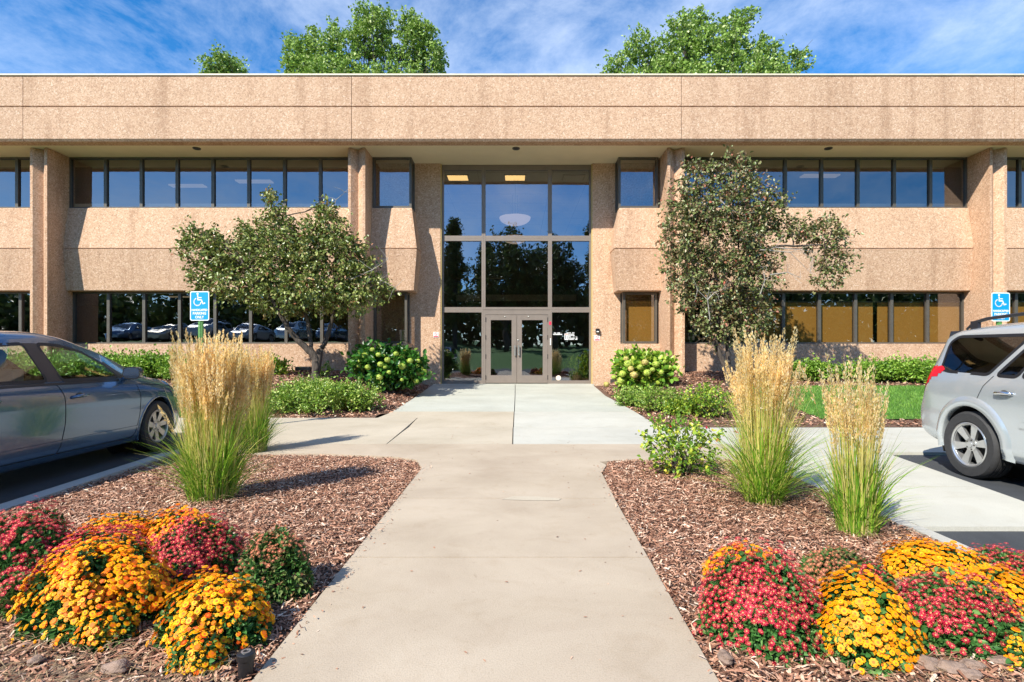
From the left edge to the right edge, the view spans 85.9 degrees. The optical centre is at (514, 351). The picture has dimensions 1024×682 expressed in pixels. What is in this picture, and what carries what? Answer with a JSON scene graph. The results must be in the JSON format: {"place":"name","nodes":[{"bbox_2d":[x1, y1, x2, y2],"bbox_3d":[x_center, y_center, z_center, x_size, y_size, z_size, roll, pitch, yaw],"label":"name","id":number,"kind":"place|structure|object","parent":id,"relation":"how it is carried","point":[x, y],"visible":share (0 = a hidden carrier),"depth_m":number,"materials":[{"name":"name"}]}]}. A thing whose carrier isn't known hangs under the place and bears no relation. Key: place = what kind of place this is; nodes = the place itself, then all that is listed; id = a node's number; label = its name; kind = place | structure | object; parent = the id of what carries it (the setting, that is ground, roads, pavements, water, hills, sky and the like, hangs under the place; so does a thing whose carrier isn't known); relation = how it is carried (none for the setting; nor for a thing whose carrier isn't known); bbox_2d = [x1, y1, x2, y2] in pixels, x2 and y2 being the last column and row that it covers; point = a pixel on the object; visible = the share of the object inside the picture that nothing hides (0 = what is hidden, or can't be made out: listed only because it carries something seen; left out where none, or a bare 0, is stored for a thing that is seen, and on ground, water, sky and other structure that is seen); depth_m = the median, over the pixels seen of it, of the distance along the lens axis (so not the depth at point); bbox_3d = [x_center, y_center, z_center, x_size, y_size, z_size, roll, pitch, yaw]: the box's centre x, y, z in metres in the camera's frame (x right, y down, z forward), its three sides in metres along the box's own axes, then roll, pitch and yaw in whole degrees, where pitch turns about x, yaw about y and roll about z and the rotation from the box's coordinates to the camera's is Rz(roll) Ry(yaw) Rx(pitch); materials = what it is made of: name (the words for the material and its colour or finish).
{"place":"outdoors","nodes":[
{"label":"outdoors","id":0,"kind":"place"},
{"bbox_2d":[0,453,419,681],"bbox_3d":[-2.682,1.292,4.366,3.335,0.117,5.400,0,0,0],"label":"bark mulch","id":1,"kind":"object","parent":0,"point":[156,480],"visible":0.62,"depth_m":4.51,"materials":[{"name":"brown wood"}]},
{"bbox_2d":[0,569,40,620],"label":"chrysanthemum","id":2,"kind":"object","parent":1,"relation":"on","point":[9,590],"visible":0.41,"depth_m":2.71,"materials":[{"name":"red plant"}]},
{"bbox_2d":[0,495,78,582],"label":"chrysanthemum","id":3,"kind":"object","parent":1,"relation":"on","point":[25,534],"visible":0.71,"depth_m":3.07,"materials":[{"name":"red plant"}]},
{"bbox_2d":[2,520,157,580],"bbox_3d":[-2.530,1.176,3.290,0.780,0.344,0.789,0,0,6],"label":"chrysanthemum","id":4,"kind":"object","parent":1,"relation":"on","point":[99,533],"visible":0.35,"depth_m":3.28,"materials":[{"name":"red plant"}]},
{"bbox_2d":[0,628,174,681],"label":"soil","id":5,"kind":"structure","parent":1,"relation":"on","point":[61,672],"depth_m":2.25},
{"bbox_2d":[100,658,130,675],"bbox_3d":[-1.621,1.280,2.234,0.108,0.060,0.084,0,0,0],"label":"stone","id":6,"kind":"object","parent":5,"relation":"on","point":[112,668],"visible":0.97,"depth_m":2.21,"materials":[{"name":"beige stone"}]},
{"bbox_2d":[0,611,1022,681],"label":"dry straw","id":7,"kind":"object","parent":5,"relation":"on","point":[97,667],"visible":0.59,"depth_m":2.23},
{"bbox_2d":[6,527,178,646],"bbox_3d":[-2.008,1.112,2.677,0.753,0.484,0.531,0,0,-5],"label":"chrysanthemum","id":8,"kind":"object","parent":1,"relation":"on","point":[86,578],"visible":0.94,"depth_m":2.57,"materials":[{"name":"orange plant"}]},
{"bbox_2d":[69,601,141,653],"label":"chrysanthemum","id":9,"kind":"object","parent":1,"relation":"on","point":[106,628],"visible":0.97,"depth_m":2.45,"materials":[{"name":"yellow plant"}]},
{"bbox_2d":[69,510,152,548],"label":"chrysanthemum","id":10,"kind":"object","parent":1,"relation":"on","point":[112,521],"visible":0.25,"depth_m":3.58,"materials":[{"name":"orange plant"}]},
{"bbox_2d":[138,503,222,556],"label":"chrysanthemum","id":11,"kind":"object","parent":1,"relation":"on","point":[156,529],"visible":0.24,"depth_m":3.50,"materials":[{"name":"orange plant"}]},
{"bbox_2d":[162,626,231,679],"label":"chrysanthemum","id":12,"kind":"object","parent":1,"relation":"on","point":[193,650],"visible":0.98,"depth_m":2.26,"materials":[{"name":"yellow plant"}]},
{"bbox_2d":[148,508,249,587],"bbox_3d":[-1.834,1.118,3.163,0.575,0.461,0.440,0,0,-35],"label":"chrysanthemum","id":13,"kind":"object","parent":1,"relation":"on","point":[176,548],"visible":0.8,"depth_m":3.10,"materials":[{"name":"red plant"}]},
{"bbox_2d":[123,328,279,506],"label":"feather reed grass","id":14,"kind":"object","parent":1,"relation":"on","point":[211,461],"depth_m":4.68,"materials":[{"name":"plant"}]},
{"bbox_2d":[145,565,274,659],"bbox_3d":[-1.376,1.167,2.518,0.546,0.368,0.434,0,0,-3],"label":"chrysanthemum","id":15,"kind":"object","parent":1,"relation":"on","point":[221,606],"visible":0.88,"depth_m":2.44,"materials":[{"name":"yellow plant"}]},
{"bbox_2d":[236,647,255,681],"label":"path light","id":16,"kind":"object","parent":1,"relation":"on","point":[245,657],"visible":1,"depth_m":2.21,"materials":[{"name":"black plastic"}]},
{"bbox_2d":[236,344,290,453],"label":"feather reed grass","id":17,"kind":"object","parent":1,"relation":"on","point":[261,375],"depth_m":7.10,"materials":[{"name":"plant"}]},
{"bbox_2d":[235,516,316,606],"bbox_3d":[-1.300,1.127,3.011,0.449,0.440,0.421,0,0,-5],"label":"chrysanthemum","id":18,"kind":"object","parent":1,"relation":"on","point":[276,562],"visible":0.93,"depth_m":2.93,"materials":[{"name":"green plant"}]},
{"bbox_2d":[166,418,416,454],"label":"pavement","id":19,"kind":"structure","parent":0,"point":[343,430],"depth_m":8.96,"materials":[{"name":"concrete"}]},
{"bbox_2d":[190,291,208,407],"bbox_3d":[-4.985,0.172,8.719,0.315,2.257,0.053,0,0,4],"label":"parking sign","id":20,"kind":"object","parent":19,"relation":"on","point":[199,306],"visible":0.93,"depth_m":8.70,"materials":[{"name":"blue metal"}]},
{"bbox_2d":[152,370,430,417],"bbox_3d":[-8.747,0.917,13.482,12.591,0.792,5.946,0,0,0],"label":"bark mulch","id":21,"kind":"object","parent":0,"point":[385,409],"visible":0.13,"depth_m":13.16,"materials":[{"name":"brown wood"}]},
{"bbox_2d":[12,348,74,375],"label":"hedge shrub","id":22,"kind":"object","parent":21,"relation":"on","point":[31,368],"visible":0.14,"depth_m":14.34,"materials":[{"name":"green plant"}]},
{"bbox_2d":[39,345,123,374],"bbox_3d":[-11.492,0.238,14.705,1.606,1.004,1.937,0,0,12],"label":"hedge shrub","id":23,"kind":"object","parent":21,"relation":"on","point":[76,363],"visible":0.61,"depth_m":14.31,"materials":[{"name":"green plant"}]},
{"bbox_2d":[85,345,145,374],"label":"hedge shrub","id":24,"kind":"object","parent":21,"relation":"on","point":[101,370],"visible":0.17,"depth_m":14.49,"materials":[{"name":"green plant"}]},
{"bbox_2d":[119,344,172,378],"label":"hedge shrub","id":25,"kind":"object","parent":21,"relation":"on","point":[145,361],"visible":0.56,"depth_m":14.55,"materials":[{"name":"green plant"}]},
{"bbox_2d":[169,184,403,380],"bbox_3d":[-5.564,-1.688,13.668,5.812,5.083,2.637,0,0,0],"label":"ornamental tree","id":26,"kind":"object","parent":21,"relation":"on","point":[295,250],"visible":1,"depth_m":13.32,"materials":[{"name":"green plant"}]},
{"bbox_2d":[264,375,314,412],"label":"shrub","id":27,"kind":"object","parent":21,"relation":"on","point":[281,395],"visible":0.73,"depth_m":11.04,"materials":[{"name":"green plant"}]},
{"bbox_2d":[288,371,357,414],"bbox_3d":[-3.965,0.809,11.202,1.531,0.833,1.490,0,0,0],"label":"shrub","id":28,"kind":"object","parent":21,"relation":"on","point":[320,391],"visible":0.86,"depth_m":10.94,"materials":[{"name":"green plant"}]},
{"bbox_2d":[323,372,385,411],"bbox_3d":[-3.272,0.821,11.372,1.212,0.802,1.227,0,0,19],"label":"shrub","id":29,"kind":"object","parent":21,"relation":"on","point":[365,399],"visible":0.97,"depth_m":11.17,"materials":[{"name":"green plant"}]},
{"bbox_2d":[339,336,435,390],"bbox_3d":[-3.160,0.279,13.900,2.128,1.383,1.959,0,0,42],"label":"hydrangea","id":30,"kind":"object","parent":21,"relation":"on","point":[398,365],"visible":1,"depth_m":13.61,"materials":[{"name":"green plant"}]},
{"bbox_2d":[378,412,513,443],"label":"pavement","id":31,"kind":"structure","parent":0,"point":[459,427],"depth_m":9.32,"materials":[{"name":"concrete"}]},
{"bbox_2d":[251,444,740,681],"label":"path","id":32,"kind":"structure","parent":0,"point":[442,605],"depth_m":3.03,"materials":[{"name":"beige concrete"}]},
{"bbox_2d":[253,465,752,681],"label":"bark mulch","id":33,"kind":"object","parent":32,"relation":"on","point":[263,656],"visible":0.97,"depth_m":2.97,"materials":[{"name":"brown wood"}]},
{"bbox_2d":[0,408,1023,681],"bbox_3d":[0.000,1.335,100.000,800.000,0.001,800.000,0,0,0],"label":"parking lot","id":34,"kind":"structure","parent":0,"point":[16,484],"depth_m":5.89,"materials":[{"name":"grey asphalt"}]},
{"bbox_2d":[0,453,172,511],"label":"kerb","id":35,"kind":"structure","parent":34,"relation":"on","point":[57,490],"depth_m":5.42,"materials":[{"name":"concrete"}]},
{"bbox_2d":[0,331,179,472],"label":"parked car","id":36,"kind":"object","parent":34,"relation":"on","point":[51,413],"visible":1,"depth_m":5.95,"materials":[{"name":"blue paint"}]},
{"bbox_2d":[189,39,251,72],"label":"cottonwood tree","id":37,"kind":"object","parent":34,"relation":"on","point":[222,62],"visible":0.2,"depth_m":42.74,"materials":[{"name":"green plant"}]},
{"bbox_2d":[276,0,448,72],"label":"cottonwood tree","id":38,"kind":"object","parent":34,"relation":"on","point":[314,60],"visible":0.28,"depth_m":39.10,"materials":[{"name":"green plant"}]},
{"bbox_2d":[0,73,1023,385],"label":"office building","id":39,"kind":"structure","parent":34,"relation":"on","point":[108,181],"depth_m":16.34,"materials":[{"name":"concrete"}]},
{"bbox_2d":[69,157,104,207],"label":"window","id":40,"kind":"structure","parent":39,"relation":"in","point":[71,159],"depth_m":16.48,"materials":[{"name":"brown metal"}]},
{"bbox_2d":[73,292,107,343],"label":"window","id":41,"kind":"structure","parent":39,"relation":"in","point":[74,293],"depth_m":16.60,"materials":[{"name":"brown metal"}]},
{"bbox_2d":[105,157,140,207],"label":"window","id":42,"kind":"structure","parent":39,"relation":"in","point":[107,159],"depth_m":16.48,"materials":[{"name":"brown metal"}]},
{"bbox_2d":[108,292,143,343],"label":"window","id":43,"kind":"structure","parent":39,"relation":"in","point":[109,293],"depth_m":16.60,"materials":[{"name":"brown metal"}]},
{"bbox_2d":[141,157,176,207],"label":"window","id":44,"kind":"structure","parent":39,"relation":"in","point":[143,159],"depth_m":16.48,"materials":[{"name":"brown metal"}]},
{"bbox_2d":[177,157,212,207],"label":"window","id":45,"kind":"structure","parent":39,"relation":"in","point":[178,158],"depth_m":16.48,"materials":[{"name":"brown metal"}]},
{"bbox_2d":[213,157,248,207],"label":"window","id":46,"kind":"structure","parent":39,"relation":"in","point":[214,158],"depth_m":16.48,"materials":[{"name":"brown metal"}]},
{"bbox_2d":[374,292,407,343],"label":"window","id":47,"kind":"structure","parent":39,"relation":"in","point":[402,293],"depth_m":16.60,"materials":[{"name":"brown metal"}]},
{"bbox_2d":[372,157,411,207],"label":"window","id":48,"kind":"structure","parent":39,"relation":"in","point":[374,159],"depth_m":16.48,"materials":[{"name":"brown metal"}]},
{"bbox_2d":[442,310,483,383],"bbox_3d":[-1.635,-0.156,17.210,1.303,2.306,0.120,0,0,0],"label":"window","id":49,"kind":"structure","parent":39,"relation":"in","point":[443,311],"depth_m":17.15,"materials":[{"name":"metal"}]},
{"bbox_2d":[442,238,483,309],"bbox_3d":[-1.635,-2.425,17.210,1.303,2.228,0.120,0,0,0],"label":"window","id":50,"kind":"structure","parent":39,"relation":"in","point":[443,239],"depth_m":17.15,"materials":[{"name":"metal"}]},
{"bbox_2d":[442,165,483,237],"bbox_3d":[-1.635,-4.683,17.210,1.303,2.283,0.120,0,0,0],"label":"window","id":51,"kind":"structure","parent":39,"relation":"in","point":[444,167],"depth_m":17.15,"materials":[{"name":"metal"}]},
{"bbox_2d":[485,315,516,382],"bbox_3d":[-0.436,-0.088,17.152,0.972,2.125,0.115,0,0,0],"label":"door","id":52,"kind":"structure","parent":39,"relation":"in","point":[489,378],"depth_m":17.16,"materials":[{"name":"metal"}]},
{"bbox_2d":[499,195,530,225],"bbox_3d":[0.000,-5.148,20.000,1.140,1.105,1.140,0,0,0],"label":"pendant lamp","id":53,"kind":"object","parent":39,"relation":"hanging from","point":[512,219],"visible":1,"depth_m":19.71,"materials":[{"name":"white glass"}]},
{"bbox_2d":[484,238,549,309],"bbox_3d":[0.055,-2.425,17.210,2.072,2.228,0.120,0,0,0],"label":"window","id":54,"kind":"structure","parent":39,"relation":"in","point":[485,239],"depth_m":17.15,"materials":[{"name":"metal"}]},
{"bbox_2d":[484,165,549,237],"bbox_3d":[0.055,-4.683,17.210,2.072,2.283,0.120,0,0,0],"label":"window","id":55,"kind":"structure","parent":39,"relation":"in","point":[486,167],"depth_m":17.15,"materials":[{"name":"metal"}]},
{"bbox_2d":[517,315,547,382],"bbox_3d":[0.546,-0.088,17.152,0.972,2.125,0.115,0,0,0],"label":"door","id":56,"kind":"structure","parent":39,"relation":"in","point":[521,378],"depth_m":17.16,"materials":[{"name":"metal"}]},
{"bbox_2d":[550,310,590,383],"bbox_3d":[1.736,-0.156,17.210,1.288,2.306,0.120,0,0,0],"label":"window","id":57,"kind":"structure","parent":39,"relation":"in","point":[551,311],"depth_m":17.15,"materials":[{"name":"metal"}]},
{"bbox_2d":[550,238,590,309],"bbox_3d":[1.736,-2.425,17.210,1.288,2.228,0.120,0,0,0],"label":"window","id":58,"kind":"structure","parent":39,"relation":"in","point":[551,239],"depth_m":17.15,"materials":[{"name":"metal"}]},
{"bbox_2d":[550,165,590,237],"bbox_3d":[1.736,-4.683,17.210,1.288,2.283,0.120,0,0,0],"label":"window","id":59,"kind":"structure","parent":39,"relation":"in","point":[552,167],"depth_m":17.15,"materials":[{"name":"metal"}]},
{"bbox_2d":[618,157,657,208],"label":"window","id":60,"kind":"structure","parent":39,"relation":"in","point":[619,158],"depth_m":16.48,"materials":[{"name":"brown metal"}]},
{"bbox_2d":[622,292,656,343],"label":"window","id":61,"kind":"structure","parent":39,"relation":"in","point":[623,293],"depth_m":16.60,"materials":[{"name":"brown metal"}]},
{"bbox_2d":[820,292,855,343],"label":"window","id":62,"kind":"structure","parent":39,"relation":"in","point":[853,293],"depth_m":16.60,"materials":[{"name":"brown metal"}]},
{"bbox_2d":[822,157,857,207],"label":"window","id":63,"kind":"structure","parent":39,"relation":"in","point":[823,158],"depth_m":16.48,"materials":[{"name":"brown metal"}]},
{"bbox_2d":[856,292,891,343],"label":"window","id":64,"kind":"structure","parent":39,"relation":"in","point":[889,293],"depth_m":16.60,"materials":[{"name":"brown metal"}]},
{"bbox_2d":[858,157,894,207],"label":"window","id":65,"kind":"structure","parent":39,"relation":"in","point":[892,159],"depth_m":16.48,"materials":[{"name":"brown metal"}]},
{"bbox_2d":[892,292,927,343],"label":"window","id":66,"kind":"structure","parent":39,"relation":"in","point":[925,293],"depth_m":16.60,"materials":[{"name":"brown metal"}]},
{"bbox_2d":[895,157,930,207],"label":"window","id":67,"kind":"structure","parent":39,"relation":"in","point":[928,159],"depth_m":16.48,"materials":[{"name":"brown metal"}]},
{"bbox_2d":[931,157,966,207],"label":"window","id":68,"kind":"structure","parent":39,"relation":"in","point":[964,159],"depth_m":16.48,"materials":[{"name":"brown metal"}]},
{"bbox_2d":[596,3,816,72],"bbox_3d":[13.744,-12.101,39.825,14.628,26.840,10.578,0,0,24],"label":"cottonwood tree","id":69,"kind":"object","parent":34,"relation":"on","point":[694,40],"visible":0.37,"depth_m":38.80,"materials":[{"name":"green plant"}]},
{"bbox_2d":[785,469,972,553],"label":"kerb","id":70,"kind":"structure","parent":34,"relation":"on","point":[933,535],"depth_m":4.03,"materials":[{"name":"concrete"}]},
{"bbox_2d":[921,312,1023,479],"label":"parked car","id":71,"kind":"object","parent":34,"relation":"on","point":[972,412],"visible":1,"depth_m":5.75,"materials":[{"name":"silver paint"}]},
{"bbox_2d":[0,0,1023,75],"label":"sky","id":72,"kind":"structure","parent":0,"point":[37,36],"materials":[{"name":"blue"}]},
{"bbox_2d":[393,384,634,411],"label":"entry pavement","id":73,"kind":"structure","parent":0,"point":[511,397],"depth_m":13.25,"materials":[{"name":"grey concrete"}]},
{"bbox_2d":[513,412,723,443],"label":"pavement","id":74,"kind":"structure","parent":0,"point":[580,427],"depth_m":9.32,"materials":[{"name":"concrete"}]},
{"bbox_2d":[595,371,925,426],"bbox_3d":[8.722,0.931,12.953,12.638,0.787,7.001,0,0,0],"label":"bark mulch","id":75,"kind":"object","parent":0,"point":[697,382],"visible":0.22,"depth_m":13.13,"materials":[{"name":"brown wood"}]},
{"bbox_2d":[611,383,645,406],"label":"shrub","id":76,"kind":"object","parent":75,"relation":"on","point":[629,394],"visible":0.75,"depth_m":12.11,"materials":[{"name":"green plant"}]},
{"bbox_2d":[603,344,684,389],"bbox_3d":[3.217,0.379,13.957,1.973,1.180,1.644,0,0,0],"label":"hydrangea","id":77,"kind":"object","parent":75,"relation":"on","point":[640,368],"visible":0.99,"depth_m":13.52,"materials":[{"name":"green plant"}]},
{"bbox_2d":[634,382,684,411],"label":"shrub","id":78,"kind":"object","parent":75,"relation":"on","point":[649,401],"visible":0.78,"depth_m":11.09,"materials":[{"name":"green plant"}]},
{"bbox_2d":[658,394,701,414],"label":"shrub","id":79,"kind":"object","parent":75,"relation":"on","point":[671,406],"visible":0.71,"depth_m":10.58,"materials":[{"name":"green plant"}]},
{"bbox_2d":[676,378,740,419],"bbox_3d":[3.601,0.856,10.322,1.141,0.753,1.052,0,0,41],"label":"shrub","id":80,"kind":"object","parent":75,"relation":"on","point":[708,400],"visible":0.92,"depth_m":10.19,"materials":[{"name":"green plant"}]},
{"bbox_2d":[654,144,864,385],"bbox_3d":[5.984,-2.094,13.627,5.143,5.982,2.191,0,0,0],"label":"ornamental tree","id":81,"kind":"object","parent":75,"relation":"on","point":[699,218],"visible":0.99,"depth_m":13.41,"materials":[{"name":"green plant"}]},
{"bbox_2d":[791,353,844,380],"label":"hedge shrub","id":82,"kind":"object","parent":75,"relation":"on","point":[812,367],"visible":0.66,"depth_m":14.24,"materials":[{"name":"green plant"}]},
{"bbox_2d":[834,352,906,382],"bbox_3d":[9.194,0.391,14.328,1.844,0.784,1.530,0,0,-3],"label":"hedge shrub","id":83,"kind":"object","parent":75,"relation":"on","point":[883,370],"visible":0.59,"depth_m":14.09,"materials":[{"name":"green plant"}]},
{"bbox_2d":[869,350,934,382],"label":"hedge shrub","id":84,"kind":"object","parent":75,"relation":"on","point":[916,370],"visible":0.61,"depth_m":14.01,"materials":[{"name":"green plant"}]},
{"bbox_2d":[601,458,1023,681],"bbox_3d":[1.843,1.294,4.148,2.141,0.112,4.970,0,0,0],"label":"bark mulch","id":85,"kind":"object","parent":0,"point":[820,537],"visible":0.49,"depth_m":3.88,"materials":[{"name":"brown wood"}]},
{"bbox_2d":[637,403,737,479],"bbox_3d":[1.769,0.940,5.853,0.993,0.778,0.888,0,0,0],"label":"rose bush","id":86,"kind":"object","parent":85,"relation":"on","point":[680,461],"visible":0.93,"depth_m":5.79,"materials":[{"name":"green plant"}]},
{"bbox_2d":[701,540,781,582],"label":"chrysanthemum","id":87,"kind":"object","parent":85,"relation":"on","point":[707,562],"visible":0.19,"depth_m":3.13,"materials":[{"name":"orange plant"}]},
{"bbox_2d":[660,326,846,510],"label":"feather reed grass","id":88,"kind":"object","parent":85,"relation":"on","point":[763,465],"depth_m":4.58,"materials":[{"name":"plant"}]},
{"bbox_2d":[692,537,833,669],"bbox_3d":[1.117,1.099,2.553,0.596,0.501,0.567,0,0,0],"label":"chrysanthemum","id":89,"kind":"object","parent":85,"relation":"on","point":[772,596],"visible":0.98,"depth_m":2.43,"materials":[{"name":"red plant"}]},
{"bbox_2d":[793,543,870,592],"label":"chrysanthemum","id":90,"kind":"object","parent":85,"relation":"on","point":[821,563],"visible":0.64,"depth_m":3.08,"materials":[{"name":"pink plant"}]},
{"bbox_2d":[793,353,933,549],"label":"feather reed grass","id":91,"kind":"object","parent":85,"relation":"on","point":[857,507],"depth_m":3.84,"materials":[{"name":"plant"}]},
{"bbox_2d":[810,560,927,679],"bbox_3d":[1.529,1.134,2.403,0.452,0.431,0.457,0,0,8],"label":"chrysanthemum","id":92,"kind":"object","parent":85,"relation":"on","point":[872,617],"visible":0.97,"depth_m":2.29,"materials":[{"name":"yellow plant"}]},
{"bbox_2d":[851,558,900,589],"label":"chrysanthemum","id":93,"kind":"object","parent":85,"relation":"on","point":[882,574],"visible":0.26,"depth_m":2.84,"materials":[{"name":"red plant"}]},
{"bbox_2d":[873,534,988,581],"bbox_3d":[2.450,1.214,3.174,0.658,0.267,0.463,0,0,30],"label":"chrysanthemum","id":94,"kind":"object","parent":85,"relation":"on","point":[904,557],"visible":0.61,"depth_m":3.12,"materials":[{"name":"yellow plant"}]},
{"bbox_2d":[892,559,1023,668],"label":"chrysanthemum","id":95,"kind":"object","parent":85,"relation":"on","point":[970,619],"visible":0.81,"depth_m":2.39,"materials":[{"name":"red plant"}]},
{"bbox_2d":[910,666,1021,681],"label":"soil","id":96,"kind":"structure","parent":85,"relation":"on","point":[951,678],"depth_m":2.19,"materials":[{"name":"brown soil"}]},
{"bbox_2d":[997,626,1023,672],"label":"chrysanthemum","id":97,"kind":"object","parent":96,"relation":"on","point":[1015,656],"visible":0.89,"depth_m":2.26,"materials":[{"name":"yellow plant"}]},
{"bbox_2d":[948,562,1023,620],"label":"chrysanthemum","id":98,"kind":"object","parent":85,"relation":"on","point":[1011,584],"visible":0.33,"depth_m":2.63,"materials":[{"name":"yellow plant"}]},
{"bbox_2d":[963,542,1023,579],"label":"chrysanthemum","id":99,"kind":"object","parent":85,"relation":"on","point":[1015,560],"visible":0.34,"depth_m":3.11,"materials":[{"name":"red plant"}]},
{"bbox_2d":[736,384,924,418],"bbox_3d":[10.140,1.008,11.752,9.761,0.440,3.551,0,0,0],"label":"lawn","id":100,"kind":"structure","parent":0,"point":[893,390],"depth_m":11.75,"materials":[{"name":"green plant"}]},
{"bbox_2d":[691,427,1023,530],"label":"access aisle pavement","id":101,"kind":"structure","parent":0,"point":[952,503],"depth_m":5.19,"materials":[{"name":"concrete"}]},
{"bbox_2d":[991,293,1009,324],"bbox_3d":[7.855,0.172,8.919,0.315,2.257,0.053,0,0,-3],"label":"parking sign","id":102,"kind":"object","parent":101,"relation":"on","point":[1000,303],"visible":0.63,"depth_m":8.89,"materials":[{"name":"blue metal"}]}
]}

